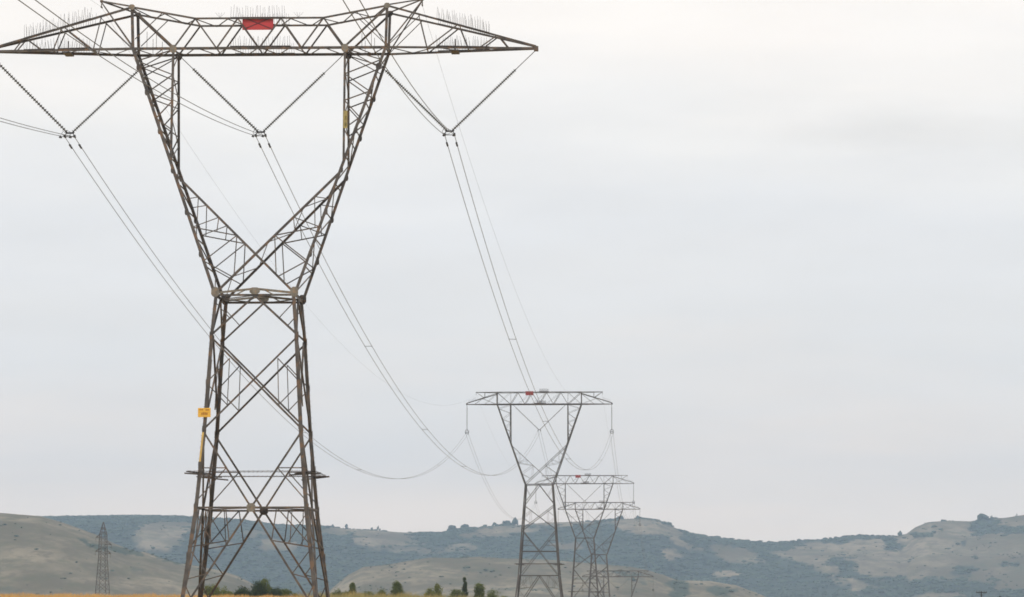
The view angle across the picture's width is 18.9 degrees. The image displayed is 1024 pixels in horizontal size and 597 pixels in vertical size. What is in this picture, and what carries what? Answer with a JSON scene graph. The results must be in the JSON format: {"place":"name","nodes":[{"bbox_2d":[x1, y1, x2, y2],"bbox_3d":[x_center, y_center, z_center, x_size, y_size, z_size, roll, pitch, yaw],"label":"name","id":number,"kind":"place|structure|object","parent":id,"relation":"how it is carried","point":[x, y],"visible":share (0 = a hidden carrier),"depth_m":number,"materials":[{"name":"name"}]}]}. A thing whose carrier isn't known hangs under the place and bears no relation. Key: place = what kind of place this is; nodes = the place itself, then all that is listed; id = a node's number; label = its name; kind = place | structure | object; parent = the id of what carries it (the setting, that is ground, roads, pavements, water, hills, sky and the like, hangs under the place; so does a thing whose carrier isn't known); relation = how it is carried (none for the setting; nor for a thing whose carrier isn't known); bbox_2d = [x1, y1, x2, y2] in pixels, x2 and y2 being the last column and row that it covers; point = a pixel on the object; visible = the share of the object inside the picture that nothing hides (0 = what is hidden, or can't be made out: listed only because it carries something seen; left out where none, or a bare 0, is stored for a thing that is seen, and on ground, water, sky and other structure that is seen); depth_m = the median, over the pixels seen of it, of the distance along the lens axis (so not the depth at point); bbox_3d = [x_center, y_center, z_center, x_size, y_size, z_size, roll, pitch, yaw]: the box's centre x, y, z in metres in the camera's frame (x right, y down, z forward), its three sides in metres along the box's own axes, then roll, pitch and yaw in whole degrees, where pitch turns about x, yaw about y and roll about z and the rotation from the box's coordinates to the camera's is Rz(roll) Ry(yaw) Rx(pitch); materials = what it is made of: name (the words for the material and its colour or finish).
{"place":"outdoors","nodes":[
{"label":"outdoors","id":0,"kind":"place"},
{"bbox_2d":[0,513,253,596],"bbox_3d":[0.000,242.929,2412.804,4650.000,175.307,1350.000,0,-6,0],"label":"hillside","id":1,"kind":"structure","parent":0,"point":[43,569],"depth_m":2356.48,"materials":[{"name":"plant"}]},
{"bbox_2d":[0,0,1023,541],"label":"sky","id":2,"kind":"structure","parent":0,"point":[783,240],"materials":[{"name":"white"}]},
{"bbox_2d":[56,515,1023,596],"bbox_3d":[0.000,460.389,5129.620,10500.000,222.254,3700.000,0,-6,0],"label":"ridge","id":3,"kind":"structure","parent":0,"point":[878,563],"depth_m":4689.56,"materials":[{"name":"green plant"}]},
{"bbox_2d":[447,525,456,530],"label":"tree","id":4,"kind":"object","parent":3,"relation":"on","point":[451,527],"visible":0.56,"depth_m":5171.63,"materials":[{"name":"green plant"}]},
{"bbox_2d":[499,520,511,525],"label":"tree","id":5,"kind":"object","parent":3,"relation":"on","point":[506,522],"visible":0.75,"depth_m":5170.75,"materials":[{"name":"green plant"}]},
{"bbox_2d":[0,515,1022,596],"bbox_3d":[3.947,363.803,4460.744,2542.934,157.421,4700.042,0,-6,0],"label":"scrub","id":6,"kind":"object","parent":3,"relation":"on","point":[634,579],"visible":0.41,"depth_m":4577.58,"materials":[{"name":"green plant"}]},
{"bbox_2d":[512,517,517,524],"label":"tree","id":7,"kind":"object","parent":3,"relation":"on","point":[514,521],"visible":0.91,"depth_m":5174.45,"materials":[{"name":"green plant"}]},
{"bbox_2d":[42,514,1023,596],"bbox_3d":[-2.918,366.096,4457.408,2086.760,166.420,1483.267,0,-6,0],"label":"wood","id":8,"kind":"object","parent":3,"relation":"on","point":[82,524],"visible":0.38,"depth_m":4650.35,"materials":[{"name":"green plant"}]},
{"bbox_2d":[977,513,988,519],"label":"tree","id":9,"kind":"object","parent":3,"relation":"on","point":[980,516],"visible":0.98,"depth_m":5173.78,"materials":[{"name":"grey plant"}]},
{"bbox_2d":[329,557,764,596],"bbox_3d":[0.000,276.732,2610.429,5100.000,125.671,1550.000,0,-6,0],"label":"hillside","id":10,"kind":"structure","parent":0,"point":[452,571],"depth_m":2768.95,"materials":[{"name":"plant"}]},
{"bbox_3d":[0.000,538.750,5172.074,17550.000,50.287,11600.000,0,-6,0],"label":"field","id":11,"kind":"structure","parent":0,"visible":0},
{"bbox_2d":[95,522,111,594],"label":"lattice mast","id":12,"kind":"object","parent":11,"relation":"on","point":[101,541],"visible":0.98,"depth_m":996.50,"materials":[{"name":"grey metal"}]},
{"bbox_2d":[0,592,310,596],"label":"dry grass","id":13,"kind":"structure","parent":11,"relation":"on","point":[78,595],"depth_m":355.03,"materials":[{"name":"beige plant"}]},
{"bbox_2d":[203,583,222,596],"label":"tree","id":14,"kind":"object","parent":11,"relation":"on","point":[209,590],"visible":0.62,"depth_m":399.89,"materials":[{"name":"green plant"}]},
{"bbox_2d":[218,586,233,596],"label":"tree","id":15,"kind":"object","parent":11,"relation":"on","point":[224,592],"visible":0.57,"depth_m":403.87,"materials":[{"name":"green plant"}]},
{"bbox_2d":[232,585,252,596],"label":"tree","id":16,"kind":"object","parent":11,"relation":"on","point":[242,592],"visible":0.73,"depth_m":400.82,"materials":[{"name":"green plant"}]},
{"bbox_2d":[250,579,267,596],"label":"tree","id":17,"kind":"object","parent":11,"relation":"on","point":[258,589],"visible":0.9,"depth_m":404.83,"materials":[{"name":"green plant"}]},
{"bbox_2d":[260,577,271,594],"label":"tree","id":18,"kind":"object","parent":11,"relation":"on","point":[265,582],"visible":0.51,"depth_m":408.77,"materials":[{"name":"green plant"}]},
{"bbox_2d":[0,0,537,596],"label":"lattice pylon","id":19,"kind":"object","parent":11,"relation":"on","point":[226,298],"visible":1,"depth_m":226.79,"materials":[{"name":"metal"}]},
{"bbox_2d":[0,65,136,137],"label":"insulator set","id":20,"kind":"object","parent":19,"relation":"hanging from","point":[69,132],"visible":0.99,"depth_m":227.91,"materials":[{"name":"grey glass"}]},
{"bbox_2d":[0,118,584,596],"bbox_3d":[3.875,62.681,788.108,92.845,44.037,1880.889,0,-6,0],"label":"twin conductor","id":21,"kind":"object","parent":20,"relation":"hanging from","point":[208,326],"visible":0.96,"depth_m":271.60,"materials":[{"name":"metal"}]},
{"bbox_2d":[176,53,343,136],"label":"insulator set","id":22,"kind":"object","parent":19,"relation":"hanging from","point":[260,131],"visible":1,"depth_m":227.48,"materials":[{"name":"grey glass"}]},
{"bbox_2d":[18,0,612,580],"bbox_3d":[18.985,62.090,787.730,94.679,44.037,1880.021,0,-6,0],"label":"twin conductor","id":23,"kind":"object","parent":19,"relation":"hanging from","point":[274,174],"visible":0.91,"depth_m":228.38,"materials":[{"name":"metal"}]},
{"bbox_2d":[97,4,582,563],"bbox_3d":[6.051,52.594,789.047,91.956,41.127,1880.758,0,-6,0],"label":"earth wire","id":24,"kind":"object","parent":19,"relation":"attached to","point":[245,226],"visible":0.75,"depth_m":296.17,"materials":[{"name":"metal"}]},
{"bbox_2d":[383,51,534,135],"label":"insulator set","id":25,"kind":"object","parent":19,"relation":"hanging from","point":[446,130],"visible":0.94,"depth_m":227.02,"materials":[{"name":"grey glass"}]},
{"bbox_2d":[343,0,653,590],"bbox_3d":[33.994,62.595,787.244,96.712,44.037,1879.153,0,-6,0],"label":"twin conductor","id":26,"kind":"object","parent":25,"relation":"hanging from","point":[443,135],"visible":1,"depth_m":243.13,"materials":[{"name":"metal"}]},
{"bbox_2d":[420,1,650,586],"bbox_3d":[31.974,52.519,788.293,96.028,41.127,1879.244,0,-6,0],"label":"earth wire","id":27,"kind":"object","parent":19,"relation":"attached to","point":[499,247],"visible":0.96,"depth_m":306.92,"materials":[{"name":"metal"}]},
{"bbox_2d":[268,586,282,596],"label":"tree","id":28,"kind":"object","parent":11,"relation":"on","point":[275,592],"visible":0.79,"depth_m":401.99,"materials":[{"name":"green plant"}]},
{"bbox_2d":[280,588,291,596],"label":"tree","id":29,"kind":"object","parent":11,"relation":"on","point":[285,592],"visible":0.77,"depth_m":405.83,"materials":[{"name":"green plant"}]},
{"bbox_2d":[330,587,343,595],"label":"tree","id":30,"kind":"object","parent":11,"relation":"on","point":[339,592],"visible":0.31,"depth_m":403.07,"materials":[{"name":"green plant"}]},
{"bbox_2d":[349,582,357,593],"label":"tree","id":31,"kind":"object","parent":11,"relation":"on","point":[352,586],"visible":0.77,"depth_m":400.00,"materials":[{"name":"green plant"}]},
{"bbox_2d":[375,587,388,596],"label":"tree","id":32,"kind":"object","parent":11,"relation":"on","point":[380,590],"visible":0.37,"depth_m":407.99,"materials":[{"name":"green plant"}]},
{"bbox_2d":[293,588,488,596],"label":"olive grass","id":33,"kind":"structure","parent":11,"relation":"on","point":[359,594],"depth_m":355.83,"materials":[{"name":"green plant"}]},
{"bbox_2d":[388,580,405,595],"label":"tree","id":34,"kind":"object","parent":11,"relation":"on","point":[397,587],"visible":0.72,"depth_m":400.98,"materials":[{"name":"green plant"}]},
{"bbox_2d":[423,588,436,596],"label":"tree","id":35,"kind":"object","parent":11,"relation":"on","point":[428,592],"visible":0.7,"depth_m":405.04,"materials":[{"name":"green plant"}]},
{"bbox_2d":[432,583,442,596],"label":"tree","id":36,"kind":"object","parent":11,"relation":"on","point":[437,588],"visible":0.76,"depth_m":408.99,"materials":[{"name":"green plant"}]},
{"bbox_2d":[447,589,465,596],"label":"tree","id":37,"kind":"object","parent":11,"relation":"on","point":[455,592],"visible":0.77,"depth_m":402.06,"materials":[{"name":"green plant"}]},
{"bbox_2d":[461,577,468,596],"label":"tree","id":38,"kind":"object","parent":11,"relation":"on","point":[464,587],"visible":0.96,"depth_m":406.06,"materials":[{"name":"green plant"}]},
{"bbox_2d":[473,583,485,596],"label":"tree","id":39,"kind":"object","parent":11,"relation":"on","point":[478,590],"visible":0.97,"depth_m":409.87,"materials":[{"name":"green plant"}]},
{"bbox_2d":[486,590,498,596],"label":"tree","id":40,"kind":"object","parent":11,"relation":"on","point":[491,594],"visible":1,"depth_m":402.90,"materials":[{"name":"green plant"}]},
{"bbox_2d":[466,388,612,596],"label":"lattice pylon","id":41,"kind":"object","parent":11,"relation":"on","point":[520,563],"visible":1,"depth_m":679.68,"materials":[{"name":"grey metal"}]},
{"bbox_2d":[513,405,562,430],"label":"insulator set","id":42,"kind":"object","parent":41,"relation":"hanging from","point":[545,423],"visible":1,"depth_m":680.55,"materials":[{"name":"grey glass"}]},
{"bbox_2d":[535,473,633,596],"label":"lattice pylon","id":43,"kind":"object","parent":11,"relation":"on","point":[573,531],"visible":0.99,"depth_m":1007.53,"materials":[{"name":"metal"}]},
{"bbox_2d":[558,500,639,596],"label":"lattice pylon","id":44,"kind":"object","parent":11,"relation":"on","point":[610,542],"visible":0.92,"depth_m":1206.29,"materials":[{"name":"grey metal"}]},
{"bbox_2d":[582,569,653,596],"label":"lattice pylon","id":45,"kind":"object","parent":11,"relation":"on","point":[632,592],"visible":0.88,"depth_m":1392.80,"materials":[{"name":"grey metal"}]}
]}

